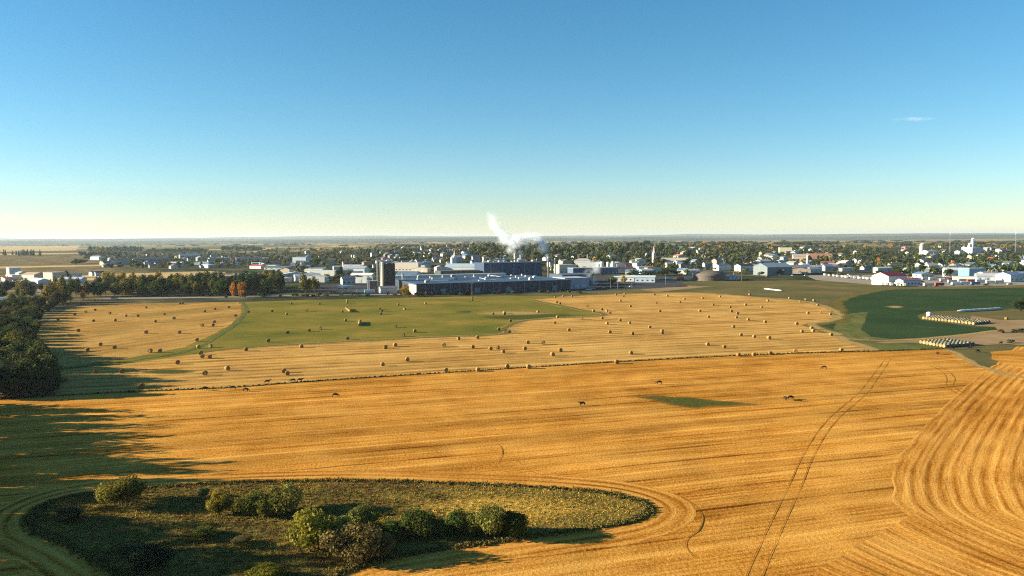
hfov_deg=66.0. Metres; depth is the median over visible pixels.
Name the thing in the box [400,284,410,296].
tree
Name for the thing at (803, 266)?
building
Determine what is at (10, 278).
shed
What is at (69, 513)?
bush
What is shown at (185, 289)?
tree
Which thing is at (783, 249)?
building
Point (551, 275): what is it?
side building
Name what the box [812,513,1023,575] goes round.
headland rows
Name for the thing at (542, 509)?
reed bed
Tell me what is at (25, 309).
tree
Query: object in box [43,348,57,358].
tree
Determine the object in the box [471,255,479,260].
house
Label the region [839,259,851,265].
shed
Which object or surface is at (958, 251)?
house
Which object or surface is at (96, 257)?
building
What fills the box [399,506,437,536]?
bush
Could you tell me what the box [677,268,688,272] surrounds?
shed
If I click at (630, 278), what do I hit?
building
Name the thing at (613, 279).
tree
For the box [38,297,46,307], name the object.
tree
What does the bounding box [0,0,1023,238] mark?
sky
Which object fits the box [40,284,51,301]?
tree
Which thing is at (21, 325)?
tree
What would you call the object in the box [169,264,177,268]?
house
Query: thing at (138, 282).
tree
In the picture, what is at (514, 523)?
bush
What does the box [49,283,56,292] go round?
tree
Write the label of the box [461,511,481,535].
bush
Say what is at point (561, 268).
building
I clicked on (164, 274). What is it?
dry meadow
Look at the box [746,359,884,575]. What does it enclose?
tyre track
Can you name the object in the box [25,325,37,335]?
tree
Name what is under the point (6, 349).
tree
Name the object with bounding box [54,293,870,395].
stubble field
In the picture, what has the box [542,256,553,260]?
house
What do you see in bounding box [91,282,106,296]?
tree
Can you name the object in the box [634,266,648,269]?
shed
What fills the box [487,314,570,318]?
regrowth
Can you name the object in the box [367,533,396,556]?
bush
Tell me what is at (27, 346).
tree
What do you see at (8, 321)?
tree
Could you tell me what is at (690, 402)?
regrowth
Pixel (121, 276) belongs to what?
tree
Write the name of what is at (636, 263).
house
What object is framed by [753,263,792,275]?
building
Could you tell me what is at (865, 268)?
house
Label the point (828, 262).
shed
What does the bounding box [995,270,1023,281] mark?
building
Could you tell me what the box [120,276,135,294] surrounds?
tree
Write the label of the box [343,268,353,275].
shed
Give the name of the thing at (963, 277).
shed
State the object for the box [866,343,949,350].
grass bank
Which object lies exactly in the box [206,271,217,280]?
tree
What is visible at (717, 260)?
house
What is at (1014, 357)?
stubble field
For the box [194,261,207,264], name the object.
shed
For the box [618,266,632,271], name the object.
shed
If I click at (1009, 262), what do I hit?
house
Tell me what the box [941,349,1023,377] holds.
grass edge
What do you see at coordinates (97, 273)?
building
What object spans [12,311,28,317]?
tree
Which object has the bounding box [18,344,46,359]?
tree
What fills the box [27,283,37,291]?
tree
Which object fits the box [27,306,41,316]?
tree
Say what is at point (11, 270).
building
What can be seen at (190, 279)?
tree
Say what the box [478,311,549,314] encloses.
bare patch
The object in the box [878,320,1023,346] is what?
dirt lane
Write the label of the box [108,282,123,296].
tree
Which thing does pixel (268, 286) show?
tree
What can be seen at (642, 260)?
building
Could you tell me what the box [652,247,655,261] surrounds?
grain elevator
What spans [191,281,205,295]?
tree
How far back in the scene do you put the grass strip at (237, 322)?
350.41 m
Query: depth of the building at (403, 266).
1071.21 m
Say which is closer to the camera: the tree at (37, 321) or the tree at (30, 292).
the tree at (37, 321)
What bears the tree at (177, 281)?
on the ground at (291, 288)
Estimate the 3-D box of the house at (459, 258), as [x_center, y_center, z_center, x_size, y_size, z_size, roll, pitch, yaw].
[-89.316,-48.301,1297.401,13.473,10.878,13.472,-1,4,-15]
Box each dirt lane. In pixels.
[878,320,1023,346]
[970,316,1023,327]
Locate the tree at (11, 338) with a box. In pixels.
[1,331,27,344]
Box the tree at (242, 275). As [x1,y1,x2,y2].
[240,270,247,279]
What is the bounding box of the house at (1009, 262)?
[1002,261,1015,264]
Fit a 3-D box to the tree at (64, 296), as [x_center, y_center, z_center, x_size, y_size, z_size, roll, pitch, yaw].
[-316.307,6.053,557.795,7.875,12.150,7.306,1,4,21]
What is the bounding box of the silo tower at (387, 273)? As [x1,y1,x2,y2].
[377,260,394,288]
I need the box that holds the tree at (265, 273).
[259,269,268,285]
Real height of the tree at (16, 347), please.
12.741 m
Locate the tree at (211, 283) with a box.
[208,278,215,292]
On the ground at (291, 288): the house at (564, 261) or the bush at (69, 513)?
the house at (564, 261)
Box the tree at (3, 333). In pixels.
[0,329,22,338]
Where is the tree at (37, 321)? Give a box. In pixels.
[30,319,42,327]
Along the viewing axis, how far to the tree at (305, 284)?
656.23 m
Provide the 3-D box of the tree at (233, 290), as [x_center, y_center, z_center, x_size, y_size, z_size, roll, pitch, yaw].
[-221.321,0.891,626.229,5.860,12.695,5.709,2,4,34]
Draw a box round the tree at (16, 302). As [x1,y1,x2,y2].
[11,299,20,306]
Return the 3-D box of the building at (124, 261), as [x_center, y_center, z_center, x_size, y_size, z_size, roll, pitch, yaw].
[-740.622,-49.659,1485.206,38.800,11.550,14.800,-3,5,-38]
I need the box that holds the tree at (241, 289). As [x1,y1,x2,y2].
[237,281,246,297]
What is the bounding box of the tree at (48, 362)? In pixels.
[19,352,58,374]
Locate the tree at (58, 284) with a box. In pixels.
[55,280,61,294]
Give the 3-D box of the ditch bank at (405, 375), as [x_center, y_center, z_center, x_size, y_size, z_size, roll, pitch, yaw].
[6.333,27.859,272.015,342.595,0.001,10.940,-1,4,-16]
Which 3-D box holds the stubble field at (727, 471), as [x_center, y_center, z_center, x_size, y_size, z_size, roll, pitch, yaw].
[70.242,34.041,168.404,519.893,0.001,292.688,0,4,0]
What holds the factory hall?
on the gravel yard at (601, 282)
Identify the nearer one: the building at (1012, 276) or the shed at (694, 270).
the building at (1012, 276)
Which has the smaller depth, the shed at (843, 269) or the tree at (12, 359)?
the tree at (12, 359)
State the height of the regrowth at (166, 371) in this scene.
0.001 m
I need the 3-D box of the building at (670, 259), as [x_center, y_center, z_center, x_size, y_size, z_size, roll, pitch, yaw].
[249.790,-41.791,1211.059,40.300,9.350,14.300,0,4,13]
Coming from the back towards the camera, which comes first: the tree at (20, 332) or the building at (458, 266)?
the building at (458, 266)
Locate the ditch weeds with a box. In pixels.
[0,348,943,399]
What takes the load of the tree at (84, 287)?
on the ground at (291, 288)
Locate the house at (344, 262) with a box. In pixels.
[342,261,351,266]
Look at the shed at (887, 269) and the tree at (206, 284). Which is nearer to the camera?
the tree at (206, 284)
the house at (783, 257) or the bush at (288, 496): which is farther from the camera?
the house at (783, 257)
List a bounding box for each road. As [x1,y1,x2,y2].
[27,282,53,296]
[96,294,399,299]
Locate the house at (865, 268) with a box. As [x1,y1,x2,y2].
[859,265,870,270]
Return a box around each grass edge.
[191,300,607,353]
[233,300,609,349]
[558,292,882,350]
[849,330,996,340]
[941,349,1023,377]
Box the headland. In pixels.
[832,312,887,338]
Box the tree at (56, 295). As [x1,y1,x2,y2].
[48,289,60,299]
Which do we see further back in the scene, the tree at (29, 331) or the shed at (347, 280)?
the shed at (347, 280)
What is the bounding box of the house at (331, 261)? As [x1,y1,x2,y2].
[328,258,335,264]
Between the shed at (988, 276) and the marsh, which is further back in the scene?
the shed at (988, 276)
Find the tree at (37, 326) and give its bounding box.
[30,323,39,331]
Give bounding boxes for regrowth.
[145,369,190,373]
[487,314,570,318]
[643,396,748,407]
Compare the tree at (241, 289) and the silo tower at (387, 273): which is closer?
the tree at (241, 289)
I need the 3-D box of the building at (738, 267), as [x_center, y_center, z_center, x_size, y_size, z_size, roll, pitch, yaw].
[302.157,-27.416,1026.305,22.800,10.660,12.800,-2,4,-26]
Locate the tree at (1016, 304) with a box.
[1010,298,1023,310]
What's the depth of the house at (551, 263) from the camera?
1154.10 m
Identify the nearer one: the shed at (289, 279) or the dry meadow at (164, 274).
the shed at (289, 279)
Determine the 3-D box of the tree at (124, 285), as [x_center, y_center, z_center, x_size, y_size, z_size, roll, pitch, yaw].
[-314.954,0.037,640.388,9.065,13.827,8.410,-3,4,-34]
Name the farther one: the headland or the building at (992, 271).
the building at (992, 271)
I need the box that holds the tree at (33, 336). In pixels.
[29,333,37,338]
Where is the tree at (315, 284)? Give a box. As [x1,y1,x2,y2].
[311,276,319,290]
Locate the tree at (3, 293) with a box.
[0,287,6,296]
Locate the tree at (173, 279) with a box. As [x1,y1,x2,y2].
[170,276,178,291]
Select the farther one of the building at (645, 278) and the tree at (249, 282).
the building at (645, 278)
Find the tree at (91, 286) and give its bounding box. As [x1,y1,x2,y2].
[87,281,96,296]
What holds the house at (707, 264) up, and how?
on the ground at (291, 288)
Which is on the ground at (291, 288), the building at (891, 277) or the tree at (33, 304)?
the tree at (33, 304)
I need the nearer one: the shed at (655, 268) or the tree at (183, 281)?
the tree at (183, 281)
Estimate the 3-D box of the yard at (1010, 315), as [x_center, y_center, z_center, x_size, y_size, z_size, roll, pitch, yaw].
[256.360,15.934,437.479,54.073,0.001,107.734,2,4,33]
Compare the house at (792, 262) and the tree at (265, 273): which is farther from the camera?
the house at (792, 262)
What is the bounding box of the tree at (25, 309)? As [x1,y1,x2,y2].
[19,304,31,313]
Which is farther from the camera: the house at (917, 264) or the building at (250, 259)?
the building at (250, 259)
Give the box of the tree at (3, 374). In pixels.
[0,360,28,397]
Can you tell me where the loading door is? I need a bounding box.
[552,285,556,290]
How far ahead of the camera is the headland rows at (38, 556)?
122.15 m
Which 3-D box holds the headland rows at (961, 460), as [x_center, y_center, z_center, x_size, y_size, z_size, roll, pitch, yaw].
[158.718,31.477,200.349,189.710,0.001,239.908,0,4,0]
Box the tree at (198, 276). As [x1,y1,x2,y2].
[192,271,201,280]
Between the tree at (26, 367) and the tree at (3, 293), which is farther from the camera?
the tree at (3, 293)
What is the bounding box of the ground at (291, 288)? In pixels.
[0,239,1023,398]
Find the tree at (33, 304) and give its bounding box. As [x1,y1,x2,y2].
[30,301,40,307]
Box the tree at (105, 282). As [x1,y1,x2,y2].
[100,275,111,294]
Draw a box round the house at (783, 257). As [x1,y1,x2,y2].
[780,256,787,259]
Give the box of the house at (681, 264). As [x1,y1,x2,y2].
[677,262,684,267]
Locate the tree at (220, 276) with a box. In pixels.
[216,270,225,280]
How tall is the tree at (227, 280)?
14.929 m
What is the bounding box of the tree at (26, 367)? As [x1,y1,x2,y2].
[3,356,42,395]
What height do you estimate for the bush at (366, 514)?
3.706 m
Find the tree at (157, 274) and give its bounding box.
[150,270,162,283]
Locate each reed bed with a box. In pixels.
[191,523,279,543]
[402,497,592,519]
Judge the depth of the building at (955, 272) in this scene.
866.12 m
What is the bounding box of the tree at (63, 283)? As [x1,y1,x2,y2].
[59,274,68,291]
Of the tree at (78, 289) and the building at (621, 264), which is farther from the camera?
the building at (621, 264)
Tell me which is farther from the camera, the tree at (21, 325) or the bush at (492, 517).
the tree at (21, 325)
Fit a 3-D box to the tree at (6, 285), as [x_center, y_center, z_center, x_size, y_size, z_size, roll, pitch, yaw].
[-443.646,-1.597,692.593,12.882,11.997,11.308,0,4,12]
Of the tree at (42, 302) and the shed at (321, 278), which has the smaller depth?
the tree at (42, 302)
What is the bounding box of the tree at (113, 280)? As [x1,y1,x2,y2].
[109,275,120,284]
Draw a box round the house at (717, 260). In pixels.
[712,258,722,264]
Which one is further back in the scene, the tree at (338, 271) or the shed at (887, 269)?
the shed at (887, 269)
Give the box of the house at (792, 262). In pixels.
[786,261,798,264]
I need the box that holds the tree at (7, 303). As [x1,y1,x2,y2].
[3,299,11,305]
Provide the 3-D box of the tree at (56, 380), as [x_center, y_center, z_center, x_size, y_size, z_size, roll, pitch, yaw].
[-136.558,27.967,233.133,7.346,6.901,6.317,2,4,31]
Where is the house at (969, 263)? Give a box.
[963,262,979,266]
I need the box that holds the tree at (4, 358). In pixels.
[0,355,13,360]
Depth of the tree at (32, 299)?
519.89 m
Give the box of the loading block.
[553,276,589,288]
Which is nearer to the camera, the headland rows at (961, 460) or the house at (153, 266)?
the headland rows at (961, 460)
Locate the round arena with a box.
[692,270,725,280]
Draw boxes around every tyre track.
[680,496,702,554]
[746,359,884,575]
[762,360,889,575]
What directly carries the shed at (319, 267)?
on the ground at (291, 288)
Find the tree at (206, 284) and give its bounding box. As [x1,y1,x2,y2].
[204,276,212,292]
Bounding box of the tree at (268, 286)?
[259,277,274,292]
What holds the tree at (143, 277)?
on the ground at (291, 288)
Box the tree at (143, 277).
[140,275,151,283]
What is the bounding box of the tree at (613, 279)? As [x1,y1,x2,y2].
[608,275,616,283]
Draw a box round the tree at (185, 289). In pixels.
[180,283,192,294]
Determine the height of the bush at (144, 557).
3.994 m
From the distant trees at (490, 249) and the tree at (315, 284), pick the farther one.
the distant trees at (490, 249)
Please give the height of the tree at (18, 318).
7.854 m
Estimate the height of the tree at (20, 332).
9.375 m
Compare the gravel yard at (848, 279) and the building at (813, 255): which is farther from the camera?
the building at (813, 255)
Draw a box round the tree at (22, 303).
[16,301,26,307]
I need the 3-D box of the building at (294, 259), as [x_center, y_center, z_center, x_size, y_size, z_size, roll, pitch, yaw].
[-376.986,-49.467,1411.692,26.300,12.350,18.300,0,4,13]
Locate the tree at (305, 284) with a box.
[299,272,312,293]
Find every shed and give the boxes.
[0,275,13,282]
[6,274,21,279]
[30,277,49,284]
[57,276,86,283]
[69,273,81,276]
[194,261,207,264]
[201,264,215,267]
[250,264,264,268]
[264,266,276,269]
[275,266,293,270]
[283,272,307,276]
[284,277,291,281]
[293,273,319,281]
[299,274,328,281]
[304,269,324,272]
[308,267,327,268]
[340,275,355,284]
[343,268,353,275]
[350,272,375,277]
[411,267,430,271]
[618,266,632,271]
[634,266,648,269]
[637,267,653,273]
[644,265,661,271]
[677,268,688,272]
[683,268,699,273]
[756,259,770,262]
[792,266,810,273]
[820,261,833,264]
[835,268,855,270]
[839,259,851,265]
[873,266,892,272]
[912,271,933,277]
[952,276,977,281]
[974,272,997,280]
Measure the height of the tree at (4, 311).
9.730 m
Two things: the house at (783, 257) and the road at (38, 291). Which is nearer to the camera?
the road at (38, 291)
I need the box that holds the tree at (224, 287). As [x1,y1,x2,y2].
[217,280,228,294]
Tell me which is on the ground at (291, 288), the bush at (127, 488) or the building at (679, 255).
the building at (679, 255)
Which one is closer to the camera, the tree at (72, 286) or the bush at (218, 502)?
the bush at (218, 502)
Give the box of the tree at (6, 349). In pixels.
[0,345,13,355]
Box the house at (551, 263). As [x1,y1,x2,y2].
[546,261,553,266]
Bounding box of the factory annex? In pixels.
[434,269,479,273]
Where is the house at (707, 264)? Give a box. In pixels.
[702,262,712,266]
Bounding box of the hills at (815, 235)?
[0,234,1023,240]
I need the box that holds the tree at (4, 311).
[0,305,10,316]
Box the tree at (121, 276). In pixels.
[115,272,125,282]
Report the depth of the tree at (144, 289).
636.51 m
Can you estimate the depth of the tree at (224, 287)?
637.17 m
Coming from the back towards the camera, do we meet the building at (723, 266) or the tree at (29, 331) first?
the building at (723, 266)
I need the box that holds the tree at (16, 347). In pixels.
[4,342,25,357]
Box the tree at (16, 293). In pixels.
[14,280,21,295]
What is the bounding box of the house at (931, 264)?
[924,262,938,266]
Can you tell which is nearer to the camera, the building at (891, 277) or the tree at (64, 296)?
the tree at (64, 296)
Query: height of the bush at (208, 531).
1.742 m
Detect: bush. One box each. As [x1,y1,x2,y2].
[54,502,85,522]
[93,472,148,506]
[117,543,138,552]
[121,543,176,573]
[191,525,219,538]
[197,487,209,497]
[205,488,233,514]
[231,534,250,545]
[232,490,267,515]
[243,561,284,575]
[251,497,277,517]
[265,482,304,514]
[285,505,341,553]
[314,521,385,565]
[324,514,351,525]
[346,503,380,525]
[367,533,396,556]
[378,518,406,536]
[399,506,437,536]
[429,517,447,535]
[441,507,466,534]
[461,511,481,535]
[473,501,508,536]
[498,509,528,538]
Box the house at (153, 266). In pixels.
[148,262,157,267]
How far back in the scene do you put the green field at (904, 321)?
499.16 m
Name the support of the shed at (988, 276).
on the gravel yard at (848, 279)
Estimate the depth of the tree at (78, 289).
636.18 m
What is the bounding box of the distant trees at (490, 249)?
[2,240,1023,279]
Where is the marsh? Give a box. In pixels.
[38,481,642,575]
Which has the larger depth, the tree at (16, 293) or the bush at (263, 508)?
the tree at (16, 293)
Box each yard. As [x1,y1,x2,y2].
[316,277,686,293]
[808,274,1023,286]
[918,310,1023,325]
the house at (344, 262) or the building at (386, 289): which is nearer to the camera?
the building at (386, 289)
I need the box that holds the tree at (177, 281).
[173,273,189,292]
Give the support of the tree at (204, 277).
on the ground at (291, 288)
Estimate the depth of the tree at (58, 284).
577.86 m
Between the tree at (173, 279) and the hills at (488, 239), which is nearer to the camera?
the tree at (173, 279)
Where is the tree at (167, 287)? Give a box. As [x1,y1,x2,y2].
[162,279,173,295]
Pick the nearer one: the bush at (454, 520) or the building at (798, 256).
the bush at (454, 520)
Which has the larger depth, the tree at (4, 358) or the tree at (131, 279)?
the tree at (131, 279)
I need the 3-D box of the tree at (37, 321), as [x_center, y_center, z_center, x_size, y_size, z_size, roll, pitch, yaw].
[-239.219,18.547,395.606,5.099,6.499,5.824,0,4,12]
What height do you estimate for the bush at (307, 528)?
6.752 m
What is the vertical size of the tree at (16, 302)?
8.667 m
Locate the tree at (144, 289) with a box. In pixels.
[137,281,150,295]
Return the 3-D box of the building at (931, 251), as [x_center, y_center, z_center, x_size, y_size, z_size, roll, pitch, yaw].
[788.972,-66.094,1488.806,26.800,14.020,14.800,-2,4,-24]
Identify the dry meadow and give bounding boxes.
[82,271,238,280]
[641,286,710,291]
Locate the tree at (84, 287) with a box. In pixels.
[82,281,89,296]
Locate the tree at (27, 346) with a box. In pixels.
[5,339,30,350]
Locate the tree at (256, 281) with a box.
[252,272,260,291]
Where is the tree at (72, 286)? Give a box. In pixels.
[66,275,77,295]
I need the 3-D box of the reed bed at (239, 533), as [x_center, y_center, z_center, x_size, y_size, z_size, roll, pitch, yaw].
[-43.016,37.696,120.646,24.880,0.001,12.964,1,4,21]
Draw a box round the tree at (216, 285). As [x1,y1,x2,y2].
[213,279,223,292]
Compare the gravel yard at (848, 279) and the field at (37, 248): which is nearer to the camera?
the gravel yard at (848, 279)
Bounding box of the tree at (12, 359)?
[0,352,28,368]
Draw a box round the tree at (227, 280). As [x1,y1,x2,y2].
[224,277,236,293]
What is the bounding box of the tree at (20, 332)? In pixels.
[10,327,27,335]
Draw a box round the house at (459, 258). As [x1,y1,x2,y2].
[456,255,461,261]
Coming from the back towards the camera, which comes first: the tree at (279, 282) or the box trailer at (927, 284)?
the box trailer at (927, 284)
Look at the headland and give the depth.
389.24 m
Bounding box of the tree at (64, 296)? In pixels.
[59,288,68,304]
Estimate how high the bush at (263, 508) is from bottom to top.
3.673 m
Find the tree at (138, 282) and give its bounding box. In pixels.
[132,275,144,294]
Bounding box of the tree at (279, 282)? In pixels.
[272,271,284,291]
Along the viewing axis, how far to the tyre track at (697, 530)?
121.97 m
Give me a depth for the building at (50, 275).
880.14 m
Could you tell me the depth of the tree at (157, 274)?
721.45 m
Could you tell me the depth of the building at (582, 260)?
1159.29 m
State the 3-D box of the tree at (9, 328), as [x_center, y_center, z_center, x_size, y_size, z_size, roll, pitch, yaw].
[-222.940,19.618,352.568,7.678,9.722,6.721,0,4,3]
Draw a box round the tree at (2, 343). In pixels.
[0,336,9,348]
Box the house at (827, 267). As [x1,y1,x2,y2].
[822,264,833,270]
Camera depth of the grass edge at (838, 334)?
417.43 m
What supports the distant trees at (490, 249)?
on the ground at (291, 288)
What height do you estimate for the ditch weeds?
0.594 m
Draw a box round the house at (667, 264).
[665,262,672,267]
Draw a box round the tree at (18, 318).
[12,316,21,323]
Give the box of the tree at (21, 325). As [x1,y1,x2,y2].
[6,321,24,330]
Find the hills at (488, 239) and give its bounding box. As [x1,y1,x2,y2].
[0,235,1023,244]
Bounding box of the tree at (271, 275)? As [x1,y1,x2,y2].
[267,273,280,290]
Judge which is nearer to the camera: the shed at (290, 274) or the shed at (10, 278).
the shed at (10, 278)
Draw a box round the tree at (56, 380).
[48,373,64,393]
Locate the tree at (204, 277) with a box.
[197,270,210,289]
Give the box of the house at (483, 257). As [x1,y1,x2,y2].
[481,255,489,260]
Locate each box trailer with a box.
[344,285,353,288]
[364,290,374,293]
[923,283,932,286]
[951,282,960,285]
[961,281,969,284]
[975,279,984,282]
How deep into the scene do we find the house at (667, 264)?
1110.81 m
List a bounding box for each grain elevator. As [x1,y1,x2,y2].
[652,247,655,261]
[919,244,924,253]
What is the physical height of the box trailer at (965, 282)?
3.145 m
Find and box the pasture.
[538,280,1023,366]
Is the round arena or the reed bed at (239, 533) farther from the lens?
the round arena
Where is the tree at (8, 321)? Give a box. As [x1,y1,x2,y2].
[1,317,16,327]
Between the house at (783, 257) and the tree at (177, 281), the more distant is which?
the house at (783, 257)
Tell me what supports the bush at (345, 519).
on the marsh
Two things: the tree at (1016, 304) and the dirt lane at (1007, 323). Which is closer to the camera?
the dirt lane at (1007, 323)
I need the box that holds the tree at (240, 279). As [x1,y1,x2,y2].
[237,274,244,290]
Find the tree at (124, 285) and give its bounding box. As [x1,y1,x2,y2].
[119,280,130,295]
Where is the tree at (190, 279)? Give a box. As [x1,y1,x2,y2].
[187,273,201,291]
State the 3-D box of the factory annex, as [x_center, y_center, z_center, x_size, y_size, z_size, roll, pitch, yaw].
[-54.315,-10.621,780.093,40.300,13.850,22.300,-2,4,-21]
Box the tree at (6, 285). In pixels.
[2,280,14,291]
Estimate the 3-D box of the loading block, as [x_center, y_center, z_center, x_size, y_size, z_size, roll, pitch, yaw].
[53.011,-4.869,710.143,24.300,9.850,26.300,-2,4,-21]
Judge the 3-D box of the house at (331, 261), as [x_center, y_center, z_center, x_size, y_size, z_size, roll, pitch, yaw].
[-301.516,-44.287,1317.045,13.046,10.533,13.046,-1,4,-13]
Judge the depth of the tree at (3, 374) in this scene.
225.17 m
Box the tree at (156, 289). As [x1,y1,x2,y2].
[147,280,163,296]
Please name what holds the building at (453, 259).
on the ground at (291, 288)
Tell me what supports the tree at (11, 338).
on the ground at (291, 288)
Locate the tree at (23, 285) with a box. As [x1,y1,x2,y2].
[17,278,28,295]
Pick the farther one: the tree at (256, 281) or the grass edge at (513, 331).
the tree at (256, 281)
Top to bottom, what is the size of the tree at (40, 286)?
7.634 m
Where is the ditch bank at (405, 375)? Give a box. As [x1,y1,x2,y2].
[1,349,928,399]
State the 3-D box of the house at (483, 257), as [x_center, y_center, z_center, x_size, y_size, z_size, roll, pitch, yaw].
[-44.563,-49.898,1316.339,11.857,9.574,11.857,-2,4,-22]
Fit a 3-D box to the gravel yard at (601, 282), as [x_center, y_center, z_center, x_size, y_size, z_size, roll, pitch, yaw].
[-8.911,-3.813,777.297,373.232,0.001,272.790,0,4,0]
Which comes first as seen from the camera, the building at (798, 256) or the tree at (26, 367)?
the tree at (26, 367)
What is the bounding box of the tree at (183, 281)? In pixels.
[179,275,188,293]
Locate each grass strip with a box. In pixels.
[59,301,247,368]
[804,287,1023,332]
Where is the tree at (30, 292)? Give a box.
[27,287,35,296]
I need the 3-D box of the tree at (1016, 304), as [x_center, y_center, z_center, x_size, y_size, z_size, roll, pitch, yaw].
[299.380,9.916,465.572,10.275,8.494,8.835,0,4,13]
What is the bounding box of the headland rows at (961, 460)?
[891,346,1023,557]
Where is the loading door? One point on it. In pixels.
(554, 287)
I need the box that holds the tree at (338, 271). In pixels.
[335,266,342,275]
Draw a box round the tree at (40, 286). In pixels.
[36,283,43,290]
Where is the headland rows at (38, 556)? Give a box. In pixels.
[0,468,695,575]
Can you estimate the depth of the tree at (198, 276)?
689.58 m
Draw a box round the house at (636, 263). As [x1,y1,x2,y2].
[632,261,641,267]
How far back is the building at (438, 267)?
1026.28 m
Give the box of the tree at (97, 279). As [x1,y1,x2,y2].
[94,276,102,284]
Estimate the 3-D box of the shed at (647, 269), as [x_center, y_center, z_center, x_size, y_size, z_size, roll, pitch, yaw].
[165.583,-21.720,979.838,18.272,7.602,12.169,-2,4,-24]
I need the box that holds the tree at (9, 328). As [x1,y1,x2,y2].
[5,321,19,332]
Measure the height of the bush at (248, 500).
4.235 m
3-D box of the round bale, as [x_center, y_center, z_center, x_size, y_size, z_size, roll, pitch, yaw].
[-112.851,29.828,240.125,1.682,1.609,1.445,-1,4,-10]
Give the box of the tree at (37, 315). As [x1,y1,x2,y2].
[30,310,42,319]
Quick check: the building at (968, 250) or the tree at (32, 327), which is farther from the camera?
the building at (968, 250)
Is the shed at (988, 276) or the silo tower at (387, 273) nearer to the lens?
the silo tower at (387, 273)
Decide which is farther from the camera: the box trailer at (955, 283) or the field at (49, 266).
the field at (49, 266)
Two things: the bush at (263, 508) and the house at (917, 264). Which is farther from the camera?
the house at (917, 264)
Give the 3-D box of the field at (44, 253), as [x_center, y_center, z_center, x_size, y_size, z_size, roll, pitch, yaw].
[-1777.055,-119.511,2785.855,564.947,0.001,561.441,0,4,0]
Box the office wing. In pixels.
[568,267,617,273]
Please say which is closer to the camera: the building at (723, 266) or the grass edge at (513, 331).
the grass edge at (513, 331)
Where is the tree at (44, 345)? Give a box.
[34,340,49,351]
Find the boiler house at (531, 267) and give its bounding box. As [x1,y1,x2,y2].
[474,259,541,275]
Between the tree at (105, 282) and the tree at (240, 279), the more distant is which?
the tree at (240, 279)
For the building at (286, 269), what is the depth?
1002.02 m
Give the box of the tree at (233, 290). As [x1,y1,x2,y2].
[229,282,237,295]
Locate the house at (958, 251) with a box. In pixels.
[954,250,963,254]
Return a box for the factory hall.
[395,273,570,294]
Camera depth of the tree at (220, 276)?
700.02 m
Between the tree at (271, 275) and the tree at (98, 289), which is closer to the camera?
the tree at (98, 289)
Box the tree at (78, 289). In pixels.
[74,277,81,296]
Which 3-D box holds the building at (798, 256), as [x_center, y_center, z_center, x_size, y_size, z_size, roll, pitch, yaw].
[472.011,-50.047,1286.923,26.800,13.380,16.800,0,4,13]
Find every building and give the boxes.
[6,267,20,274]
[21,272,42,279]
[43,272,66,280]
[90,256,103,259]
[94,271,105,275]
[107,258,129,264]
[132,257,169,263]
[178,254,200,259]
[208,257,229,261]
[235,257,261,261]
[280,267,293,272]
[292,257,310,262]
[312,270,335,275]
[343,265,369,272]
[355,277,370,282]
[362,260,370,268]
[378,286,397,292]
[394,262,421,270]
[396,271,421,274]
[434,265,444,272]
[444,263,473,269]
[450,257,456,262]
[549,273,592,285]
[556,264,574,272]
[574,257,591,264]
[576,262,599,266]
[610,262,625,266]
[613,274,634,281]
[634,274,655,281]
[635,258,645,263]
[661,258,687,263]
[673,254,686,257]
[713,263,730,270]
[726,273,738,279]
[734,263,753,270]
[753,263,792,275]
[778,247,791,252]
[791,264,810,267]
[792,253,809,261]
[806,253,831,258]
[807,266,821,272]
[871,271,907,284]
[896,277,920,285]
[921,249,937,254]
[942,266,961,276]
[958,268,984,275]
[964,247,982,253]
[978,270,999,272]
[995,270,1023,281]
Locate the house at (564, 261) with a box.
[561,259,570,263]
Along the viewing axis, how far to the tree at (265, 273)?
718.84 m
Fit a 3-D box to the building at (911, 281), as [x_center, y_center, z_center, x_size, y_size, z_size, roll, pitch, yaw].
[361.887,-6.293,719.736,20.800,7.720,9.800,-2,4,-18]
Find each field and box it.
[0,246,78,251]
[0,253,78,254]
[0,265,115,267]
[0,350,986,575]
[37,302,242,366]
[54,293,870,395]
[60,296,599,369]
[820,288,1023,339]
[990,349,1023,368]
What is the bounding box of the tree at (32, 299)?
[29,297,38,302]
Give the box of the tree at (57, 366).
[40,353,60,375]
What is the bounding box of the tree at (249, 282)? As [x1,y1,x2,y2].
[244,273,252,290]
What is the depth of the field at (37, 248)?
4937.24 m
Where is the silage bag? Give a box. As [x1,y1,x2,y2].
[957,307,1002,311]
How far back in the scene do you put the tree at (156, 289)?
631.58 m
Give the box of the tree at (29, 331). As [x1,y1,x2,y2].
[24,327,34,337]
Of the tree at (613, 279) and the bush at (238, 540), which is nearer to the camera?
the bush at (238, 540)
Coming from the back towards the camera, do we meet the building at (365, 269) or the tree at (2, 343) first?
the building at (365, 269)
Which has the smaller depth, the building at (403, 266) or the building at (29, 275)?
the building at (29, 275)
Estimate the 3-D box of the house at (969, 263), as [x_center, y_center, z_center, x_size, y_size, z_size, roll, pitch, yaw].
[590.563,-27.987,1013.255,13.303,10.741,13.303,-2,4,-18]
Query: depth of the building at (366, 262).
1149.55 m
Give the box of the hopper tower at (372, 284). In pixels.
[367,276,377,292]
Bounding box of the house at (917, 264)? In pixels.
[915,262,924,266]
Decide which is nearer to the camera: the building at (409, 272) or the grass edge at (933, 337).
the grass edge at (933, 337)

